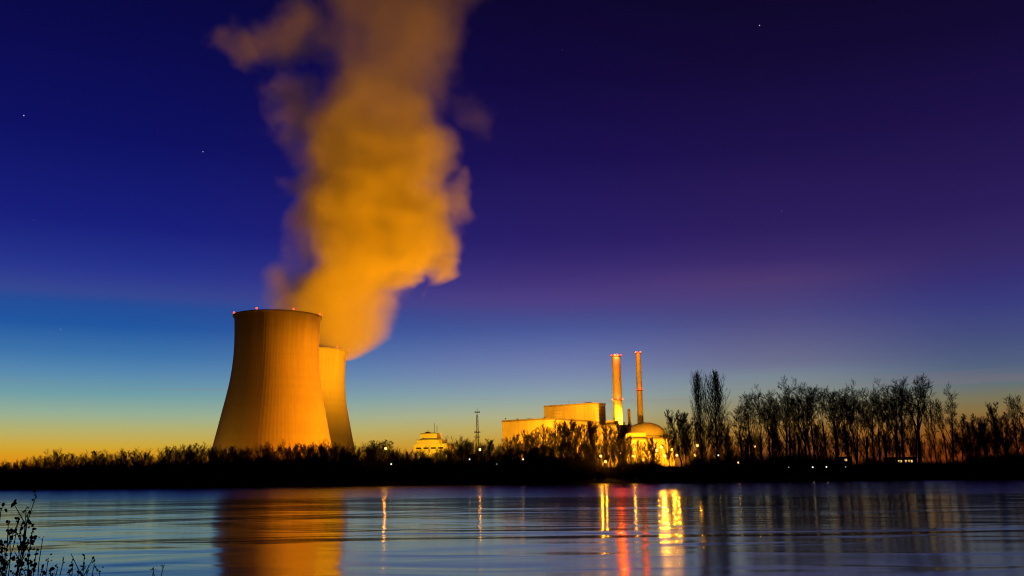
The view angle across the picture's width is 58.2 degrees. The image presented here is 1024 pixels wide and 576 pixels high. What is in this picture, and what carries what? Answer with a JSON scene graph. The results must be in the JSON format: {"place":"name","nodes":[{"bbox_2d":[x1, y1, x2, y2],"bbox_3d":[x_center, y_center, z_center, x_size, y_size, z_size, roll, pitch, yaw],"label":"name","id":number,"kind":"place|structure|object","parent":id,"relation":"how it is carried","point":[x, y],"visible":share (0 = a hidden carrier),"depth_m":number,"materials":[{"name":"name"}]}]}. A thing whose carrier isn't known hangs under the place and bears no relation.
{"place":"outdoors","nodes":[
{"label":"outdoors","id":0,"kind":"place"},
{"bbox_2d":[0,479,1023,575],"bbox_3d":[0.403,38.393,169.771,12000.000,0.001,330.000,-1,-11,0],"label":"river water","id":1,"kind":"structure","parent":0,"point":[963,527],"depth_m":72.28,"materials":[{"name":"blue liquid"}]},
{"bbox_2d":[0,467,1023,488],"bbox_3d":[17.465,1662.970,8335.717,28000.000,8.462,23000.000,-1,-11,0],"label":"ground","id":2,"kind":"structure","parent":0,"point":[527,481],"depth_m":328.90,"materials":[{"name":"soil"}]},
{"bbox_2d":[0,539,8,575],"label":"dry weed","id":3,"kind":"object","parent":2,"relation":"on","point":[1,557],"visible":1,"depth_m":4.34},
{"bbox_2d":[0,528,18,575],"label":"dry weed","id":4,"kind":"object","parent":2,"relation":"on","point":[13,573],"visible":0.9,"depth_m":4.43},
{"bbox_2d":[1,520,22,575],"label":"dry weed","id":5,"kind":"object","parent":2,"relation":"on","point":[11,536],"visible":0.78,"depth_m":4.66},
{"bbox_2d":[10,519,36,575],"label":"dry weed","id":6,"kind":"object","parent":2,"relation":"on","point":[15,531],"visible":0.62,"depth_m":4.54,"materials":[{"name":"plant"}]},
{"bbox_2d":[11,490,39,572],"bbox_3d":[-2.392,1.821,4.337,0.218,1.697,0.121,-1,-11,0],"label":"dry weed","id":7,"kind":"object","parent":2,"relation":"on","point":[21,545],"visible":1,"depth_m":4.45,"materials":[{"name":"plant"}]},
{"bbox_2d":[19,524,36,575],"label":"dry weed","id":8,"kind":"object","parent":2,"relation":"on","point":[29,549],"visible":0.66,"depth_m":4.81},
{"bbox_2d":[55,452,75,471],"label":"bare tree","id":9,"kind":"object","parent":2,"relation":"on","point":[59,458],"visible":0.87,"depth_m":339.77,"materials":[{"name":"black plant"}]},
{"bbox_2d":[76,451,116,472],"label":"bare tree","id":10,"kind":"object","parent":2,"relation":"on","point":[82,459],"visible":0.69,"depth_m":340.30,"materials":[{"name":"black plant"}]},
{"bbox_2d":[115,447,141,481],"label":"bare tree","id":11,"kind":"object","parent":2,"relation":"on","point":[131,459],"visible":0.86,"depth_m":335.68,"materials":[{"name":"black plant"}]},
{"bbox_2d":[174,445,205,471],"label":"bare tree","id":12,"kind":"object","parent":2,"relation":"on","point":[196,453],"visible":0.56,"depth_m":339.15,"materials":[{"name":"black plant"}]},
{"bbox_2d":[177,442,214,480],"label":"bare tree","id":13,"kind":"object","parent":2,"relation":"on","point":[202,454],"visible":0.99,"depth_m":336.38,"materials":[{"name":"black plant"}]},
{"bbox_2d":[212,446,245,469],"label":"bare tree","id":14,"kind":"object","parent":2,"relation":"on","point":[234,455],"visible":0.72,"depth_m":339.72,"materials":[{"name":"black plant"}]},
{"bbox_2d":[235,445,271,466],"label":"bare tree","id":15,"kind":"object","parent":2,"relation":"on","point":[247,452],"visible":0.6,"depth_m":338.38,"materials":[{"name":"black plant"}]},
{"bbox_2d":[250,445,278,467],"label":"bare tree","id":16,"kind":"object","parent":2,"relation":"on","point":[269,459],"visible":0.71,"depth_m":340.12,"materials":[{"name":"black plant"}]},
{"bbox_2d":[211,307,330,466],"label":"cooling tower","id":17,"kind":"structure","parent":2,"relation":"on","point":[274,398],"depth_m":801.11,"materials":[{"name":"concrete"}]},
{"bbox_2d":[259,439,293,469],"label":"bare tree","id":18,"kind":"object","parent":2,"relation":"on","point":[268,449],"visible":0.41,"depth_m":349.06,"materials":[{"name":"plant"}]},
{"bbox_2d":[285,442,305,466],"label":"bare tree","id":19,"kind":"object","parent":2,"relation":"on","point":[295,449],"visible":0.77,"depth_m":340.94,"materials":[{"name":"black plant"}]},
{"bbox_2d":[301,440,340,461],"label":"bare tree","id":20,"kind":"object","parent":2,"relation":"on","point":[302,452],"visible":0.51,"depth_m":341.90,"materials":[{"name":"brown plant"}]},
{"bbox_2d":[305,442,346,468],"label":"bare tree","id":21,"kind":"object","parent":2,"relation":"on","point":[332,453],"visible":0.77,"depth_m":338.41,"materials":[{"name":"black plant"}]},
{"bbox_2d":[319,347,354,453],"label":"cooling tower","id":22,"kind":"structure","parent":2,"relation":"on","point":[332,362],"depth_m":1049.96,"materials":[{"name":"concrete"}]},
{"bbox_2d":[324,444,355,467],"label":"bare tree","id":23,"kind":"object","parent":2,"relation":"on","point":[343,458],"visible":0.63,"depth_m":339.78,"materials":[{"name":"black plant"}]},
{"bbox_2d":[360,441,391,475],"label":"bare tree","id":24,"kind":"object","parent":2,"relation":"on","point":[372,453],"visible":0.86,"depth_m":338.07,"materials":[{"name":"black plant"}]},
{"bbox_2d":[414,423,453,460],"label":"office block","id":25,"kind":"structure","parent":2,"relation":"on","point":[428,439],"depth_m":753.83,"materials":[{"name":"concrete"}]},
{"bbox_2d":[444,445,458,461],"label":"bare tree","id":26,"kind":"object","parent":2,"relation":"on","point":[454,453],"visible":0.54,"depth_m":348.26,"materials":[{"name":"black plant"}]},
{"bbox_2d":[438,435,471,460],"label":"bare tree","id":27,"kind":"object","parent":2,"relation":"on","point":[465,440],"visible":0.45,"depth_m":360.42,"materials":[{"name":"brown plant"}]},
{"bbox_2d":[455,439,487,460],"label":"bare tree","id":28,"kind":"object","parent":2,"relation":"on","point":[469,448],"visible":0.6,"depth_m":347.14,"materials":[{"name":"black plant"}]},
{"bbox_2d":[460,440,483,460],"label":"bare tree","id":29,"kind":"object","parent":2,"relation":"on","point":[476,447],"visible":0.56,"depth_m":348.04,"materials":[{"name":"black plant"}]},
{"bbox_2d":[481,439,494,457],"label":"bare tree","id":30,"kind":"object","parent":2,"relation":"on","point":[489,448],"visible":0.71,"depth_m":354.75,"materials":[{"name":"black plant"}]},
{"bbox_2d":[499,436,514,465],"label":"bare tree","id":31,"kind":"object","parent":2,"relation":"on","point":[507,448],"visible":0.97,"depth_m":337.77,"materials":[{"name":"brown plant"}]},
{"bbox_2d":[0,446,1023,485],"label":"bank scrub","id":32,"kind":"object","parent":2,"relation":"on","point":[283,471],"visible":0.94,"depth_m":332.68,"materials":[{"name":"plant"}]},
{"bbox_2d":[512,440,538,462],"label":"bare tree","id":33,"kind":"object","parent":2,"relation":"on","point":[528,445],"visible":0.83,"depth_m":340.34,"materials":[{"name":"black plant"}]},
{"bbox_2d":[520,443,542,469],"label":"bare tree","id":34,"kind":"object","parent":2,"relation":"on","point":[527,458],"visible":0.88,"depth_m":339.94,"materials":[{"name":"black plant"}]},
{"bbox_2d":[521,429,542,461],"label":"bare tree","id":35,"kind":"object","parent":2,"relation":"on","point":[533,439],"visible":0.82,"depth_m":342.81,"materials":[{"name":"brown plant"}]},
{"bbox_2d":[534,424,551,460],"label":"bare tree","id":36,"kind":"object","parent":2,"relation":"on","point":[541,433],"visible":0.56,"depth_m":348.88,"materials":[{"name":"brown plant"}]},
{"bbox_2d":[502,418,592,459],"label":"turbine hall","id":37,"kind":"structure","parent":2,"relation":"on","point":[511,427],"depth_m":760.63,"materials":[{"name":"concrete"}]},
{"bbox_2d":[541,424,561,459],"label":"bare tree","id":38,"kind":"object","parent":2,"relation":"on","point":[549,435],"visible":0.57,"depth_m":342.72,"materials":[{"name":"brown plant"}]},
{"bbox_2d":[546,420,570,467],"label":"bare tree","id":39,"kind":"object","parent":2,"relation":"on","point":[561,432],"visible":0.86,"depth_m":338.26,"materials":[{"name":"brown plant"}]},
{"bbox_2d":[558,421,577,469],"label":"bare tree","id":40,"kind":"object","parent":2,"relation":"on","point":[568,438],"visible":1,"depth_m":335.77,"materials":[{"name":"brown plant"}]},
{"bbox_2d":[544,402,605,424],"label":"reactor building","id":41,"kind":"structure","parent":2,"relation":"on","point":[592,411],"depth_m":817.34,"materials":[{"name":"concrete"}]},
{"bbox_2d":[568,419,586,457],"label":"bare tree","id":42,"kind":"object","parent":2,"relation":"on","point":[578,434],"visible":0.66,"depth_m":354.13,"materials":[{"name":"brown plant"}]},
{"bbox_2d":[579,421,596,457],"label":"bare tree","id":43,"kind":"object","parent":2,"relation":"on","point":[585,432],"visible":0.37,"depth_m":356.72,"materials":[{"name":"brown plant"}]},
{"bbox_2d":[584,420,603,462],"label":"bare tree","id":44,"kind":"object","parent":2,"relation":"on","point":[590,430],"visible":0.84,"depth_m":348.40,"materials":[{"name":"brown plant"}]},
{"bbox_2d":[588,420,627,466],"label":"service building","id":45,"kind":"structure","parent":2,"relation":"on","point":[611,423],"depth_m":773.82,"materials":[{"name":"metal"}]},
{"bbox_2d":[600,424,616,464],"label":"bare tree","id":46,"kind":"object","parent":2,"relation":"on","point":[611,444],"visible":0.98,"depth_m":345.43,"materials":[{"name":"brown plant"}]},
{"bbox_2d":[611,354,622,423],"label":"chimney","id":47,"kind":"object","parent":2,"relation":"on","point":[617,399],"visible":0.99,"depth_m":795.11,"materials":[{"name":"concrete"}]},
{"bbox_2d":[608,420,632,465],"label":"bare tree","id":48,"kind":"object","parent":2,"relation":"on","point":[624,430],"visible":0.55,"depth_m":352.99,"materials":[{"name":"brown plant"}]},
{"bbox_2d":[612,429,630,465],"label":"bare tree","id":49,"kind":"object","parent":2,"relation":"on","point":[623,451],"visible":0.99,"depth_m":336.83,"materials":[{"name":"brown plant"}]},
{"bbox_2d":[635,351,643,422],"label":"chimney","id":50,"kind":"object","parent":2,"relation":"on","point":[639,390],"visible":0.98,"depth_m":895.38,"materials":[{"name":"concrete"}]},
{"bbox_2d":[641,442,653,464],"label":"bare tree","id":51,"kind":"object","parent":2,"relation":"on","point":[646,456],"visible":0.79,"depth_m":340.61,"materials":[{"name":"brown plant"}]},
{"bbox_2d":[621,433,674,466],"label":"auxiliary building","id":52,"kind":"structure","parent":2,"relation":"on","point":[640,437],"depth_m":736.64,"materials":[{"name":"concrete"}]},
{"bbox_2d":[631,422,665,437],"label":"containment dome","id":53,"kind":"structure","parent":52,"relation":"on","point":[651,430],"depth_m":821.64,"materials":[{"name":"concrete"}]},
{"bbox_2d":[645,437,661,464],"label":"bare tree","id":54,"kind":"object","parent":2,"relation":"on","point":[653,453],"visible":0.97,"depth_m":337.76,"materials":[{"name":"brown plant"}]},
{"bbox_2d":[661,431,677,465],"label":"bare tree","id":55,"kind":"object","parent":2,"relation":"on","point":[669,453],"visible":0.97,"depth_m":345.67,"materials":[{"name":"brown plant"}]},
{"bbox_2d":[664,409,691,467],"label":"bare tree","id":56,"kind":"object","parent":2,"relation":"on","point":[683,441],"visible":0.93,"depth_m":344.26,"materials":[{"name":"black plant"}]},
{"bbox_2d":[676,412,693,464],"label":"bare tree","id":57,"kind":"object","parent":2,"relation":"on","point":[683,437],"visible":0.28,"depth_m":351.22,"materials":[{"name":"black plant"}]},
{"bbox_2d":[680,417,702,461],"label":"bare tree","id":58,"kind":"object","parent":2,"relation":"on","point":[688,444],"visible":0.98,"depth_m":341.60,"materials":[{"name":"black plant"}]},
{"bbox_2d":[688,370,707,457],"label":"poplar tree","id":59,"kind":"object","parent":2,"relation":"on","point":[698,402],"visible":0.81,"depth_m":353.03,"materials":[{"name":"black plant"}]},
{"bbox_2d":[697,420,715,462],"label":"bare tree","id":60,"kind":"object","parent":2,"relation":"on","point":[709,432],"visible":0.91,"depth_m":344.24,"materials":[{"name":"black plant"}]},
{"bbox_2d":[695,369,731,461],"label":"poplar tree","id":61,"kind":"object","parent":2,"relation":"on","point":[716,411],"visible":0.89,"depth_m":348.38,"materials":[{"name":"black plant"}]},
{"bbox_2d":[716,423,733,465],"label":"bare tree","id":62,"kind":"object","parent":2,"relation":"on","point":[725,435],"visible":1,"depth_m":336.79,"materials":[{"name":"black plant"}]},
{"bbox_2d":[720,405,751,454],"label":"tall bare tree","id":63,"kind":"object","parent":2,"relation":"on","point":[738,411],"visible":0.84,"depth_m":359.59,"materials":[{"name":"black plant"}]},
{"bbox_2d":[729,398,758,456],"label":"tall bare tree","id":64,"kind":"object","parent":2,"relation":"on","point":[745,425],"visible":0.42,"depth_m":383.38,"materials":[{"name":"black plant"}]},
{"bbox_2d":[739,393,759,463],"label":"tall bare tree","id":65,"kind":"object","parent":2,"relation":"on","point":[748,405],"visible":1,"depth_m":345.77,"materials":[{"name":"black plant"}]},
{"bbox_2d":[744,429,763,456],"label":"bare tree","id":66,"kind":"object","parent":2,"relation":"on","point":[756,440],"visible":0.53,"depth_m":391.62,"materials":[{"name":"brown plant"}]},
{"bbox_2d":[747,383,777,459],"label":"tall bare tree","id":67,"kind":"object","parent":2,"relation":"on","point":[760,438],"visible":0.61,"depth_m":356.28,"materials":[{"name":"black plant"}]},
{"bbox_2d":[754,397,778,456],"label":"tall bare tree","id":68,"kind":"object","parent":2,"relation":"on","point":[768,424],"visible":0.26,"depth_m":373.32,"materials":[{"name":"black plant"}]},
{"bbox_2d":[748,390,787,454],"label":"tall bare tree","id":69,"kind":"object","parent":2,"relation":"on","point":[776,415],"visible":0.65,"depth_m":352.21,"materials":[{"name":"black plant"}]},
{"bbox_2d":[762,426,780,453],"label":"bare tree","id":70,"kind":"object","parent":2,"relation":"on","point":[776,431],"visible":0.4,"depth_m":391.20,"materials":[{"name":"brown plant"}]},
{"bbox_2d":[754,375,796,462],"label":"tall bare tree","id":71,"kind":"object","parent":2,"relation":"on","point":[786,418],"visible":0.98,"depth_m":343.35,"materials":[{"name":"black plant"}]},
{"bbox_2d":[788,421,800,452],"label":"bare tree","id":72,"kind":"object","parent":2,"relation":"on","point":[792,432],"visible":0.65,"depth_m":380.79,"materials":[{"name":"brown plant"}]},
{"bbox_2d":[782,377,816,457],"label":"tall bare tree","id":73,"kind":"object","parent":2,"relation":"on","point":[795,428],"visible":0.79,"depth_m":346.64,"materials":[{"name":"black plant"}]},
{"bbox_2d":[784,383,817,455],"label":"tall bare tree","id":74,"kind":"object","parent":2,"relation":"on","point":[804,438],"visible":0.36,"depth_m":365.77,"materials":[{"name":"black plant"}]},
{"bbox_2d":[795,422,815,455],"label":"bare tree","id":75,"kind":"object","parent":2,"relation":"on","point":[808,440],"visible":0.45,"depth_m":388.70,"materials":[{"name":"brown plant"}]},
{"bbox_2d":[797,384,820,461],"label":"tall bare tree","id":76,"kind":"object","parent":2,"relation":"on","point":[807,393],"visible":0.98,"depth_m":345.65,"materials":[{"name":"black plant"}]},
{"bbox_2d":[808,420,824,454],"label":"bare tree","id":77,"kind":"object","parent":2,"relation":"on","point":[820,439],"visible":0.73,"depth_m":403.48,"materials":[{"name":"brown plant"}]},
{"bbox_2d":[806,387,828,456],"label":"tall bare tree","id":78,"kind":"object","parent":2,"relation":"on","point":[822,411],"visible":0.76,"depth_m":359.95,"materials":[{"name":"black plant"}]},
{"bbox_2d":[817,389,844,453],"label":"tall bare tree","id":79,"kind":"object","parent":2,"relation":"on","point":[834,414],"visible":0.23,"depth_m":398.67,"materials":[{"name":"black plant"}]},
{"bbox_2d":[818,427,849,456],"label":"bare tree","id":80,"kind":"object","parent":2,"relation":"on","point":[838,447],"visible":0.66,"depth_m":382.18,"materials":[{"name":"brown plant"}]},
{"bbox_2d":[819,388,855,458],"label":"tall bare tree","id":81,"kind":"object","parent":2,"relation":"on","point":[830,405],"visible":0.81,"depth_m":354.19,"materials":[{"name":"black plant"}]},
{"bbox_2d":[829,386,861,465],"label":"tall bare tree","id":82,"kind":"object","parent":2,"relation":"on","point":[842,412],"visible":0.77,"depth_m":350.50,"materials":[{"name":"black plant"}]},
{"bbox_2d":[834,379,869,466],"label":"tall bare tree","id":83,"kind":"object","parent":2,"relation":"on","point":[854,399],"visible":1,"depth_m":343.32,"materials":[{"name":"black plant"}]},
{"bbox_2d":[841,388,882,462],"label":"tall bare tree","id":84,"kind":"object","parent":2,"relation":"on","point":[866,446],"visible":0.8,"depth_m":347.83,"materials":[{"name":"black plant"}]},
{"bbox_2d":[856,389,881,457],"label":"tall bare tree","id":85,"kind":"object","parent":2,"relation":"on","point":[871,436],"visible":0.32,"depth_m":361.10,"materials":[{"name":"black plant"}]},
{"bbox_2d":[860,400,885,458],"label":"tall bare tree","id":86,"kind":"object","parent":2,"relation":"on","point":[878,441],"visible":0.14,"depth_m":380.61,"materials":[{"name":"black plant"}]},
{"bbox_2d":[879,425,892,456],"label":"bare tree","id":87,"kind":"object","parent":2,"relation":"on","point":[888,438],"visible":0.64,"depth_m":373.38,"materials":[{"name":"brown plant"}]},
{"bbox_2d":[870,384,907,461],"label":"tall bare tree","id":88,"kind":"object","parent":2,"relation":"on","point":[898,404],"visible":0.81,"depth_m":351.45,"materials":[{"name":"black plant"}]},
{"bbox_2d":[867,378,913,461],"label":"tall bare tree","id":89,"kind":"object","parent":2,"relation":"on","point":[883,435],"visible":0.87,"depth_m":350.71,"materials":[{"name":"black plant"}]},
{"bbox_2d":[881,376,913,456],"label":"tall bare tree","id":90,"kind":"object","parent":2,"relation":"on","point":[902,431],"visible":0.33,"depth_m":361.94,"materials":[{"name":"black plant"}]},
{"bbox_2d":[883,406,911,456],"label":"tall bare tree","id":91,"kind":"object","parent":2,"relation":"on","point":[905,433],"visible":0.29,"depth_m":375.67,"materials":[{"name":"black plant"}]},
{"bbox_2d":[899,418,916,456],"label":"bare tree","id":92,"kind":"object","parent":2,"relation":"on","point":[913,438],"visible":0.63,"depth_m":394.88,"materials":[{"name":"brown plant"}]},
{"bbox_2d":[890,373,936,464],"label":"tall bare tree","id":93,"kind":"object","parent":2,"relation":"on","point":[917,408],"visible":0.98,"depth_m":342.82,"materials":[{"name":"black plant"}]},
{"bbox_2d":[904,385,927,463],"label":"tall bare tree","id":94,"kind":"object","parent":2,"relation":"on","point":[910,401],"visible":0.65,"depth_m":345.54,"materials":[{"name":"black plant"}]},
{"bbox_2d":[922,401,938,463],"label":"bare tree","id":95,"kind":"object","parent":2,"relation":"on","point":[926,420],"visible":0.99,"depth_m":344.82,"materials":[{"name":"black plant"}]},
{"bbox_2d":[929,439,943,460],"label":"bare tree","id":96,"kind":"object","parent":2,"relation":"on","point":[938,452],"visible":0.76,"depth_m":398.63,"materials":[{"name":"brown plant"}]},
{"bbox_2d":[930,401,949,462],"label":"tall bare tree","id":97,"kind":"object","parent":2,"relation":"on","point":[938,407],"visible":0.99,"depth_m":344.04,"materials":[{"name":"black plant"}]},
{"bbox_2d":[928,382,959,462],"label":"tall bare tree","id":98,"kind":"object","parent":2,"relation":"on","point":[951,424],"visible":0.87,"depth_m":347.84,"materials":[{"name":"black plant"}]},
{"bbox_2d":[950,413,968,458],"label":"bare tree","id":99,"kind":"object","parent":2,"relation":"on","point":[962,422],"visible":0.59,"depth_m":355.52,"materials":[{"name":"black plant"}]},
{"bbox_2d":[958,422,976,458],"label":"bare tree","id":100,"kind":"object","parent":2,"relation":"on","point":[968,429],"visible":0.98,"depth_m":345.87,"materials":[{"name":"black plant"}]},
{"bbox_2d":[969,419,986,456],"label":"bare tree","id":101,"kind":"object","parent":2,"relation":"on","point":[978,445],"visible":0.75,"depth_m":349.56,"materials":[{"name":"black plant"}]},
{"bbox_2d":[969,413,992,456],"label":"bare tree","id":102,"kind":"object","parent":2,"relation":"on","point":[983,425],"visible":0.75,"depth_m":351.78,"materials":[{"name":"black plant"}]},
{"bbox_2d":[984,402,1007,455],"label":"bare tree","id":103,"kind":"object","parent":2,"relation":"on","point":[991,412],"visible":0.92,"depth_m":347.85,"materials":[{"name":"black plant"}]},
{"bbox_2d":[993,412,1016,454],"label":"bare tree","id":104,"kind":"object","parent":2,"relation":"on","point":[1006,428],"visible":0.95,"depth_m":346.12,"materials":[{"name":"black plant"}]},
{"bbox_2d":[1003,394,1023,461],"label":"tall bare tree","id":105,"kind":"object","parent":2,"relation":"on","point":[1010,404],"visible":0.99,"depth_m":348.12,"materials":[{"name":"black plant"}]},
{"bbox_2d":[1011,403,1023,448],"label":"bare tree","id":106,"kind":"object","parent":2,"relation":"on","point":[1022,430],"visible":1,"depth_m":346.64,"materials":[{"name":"black plant"}]},
{"bbox_2d":[0,0,1023,469],"label":"sky","id":107,"kind":"structure","parent":0,"point":[484,204],"materials":[{"name":"blue"}]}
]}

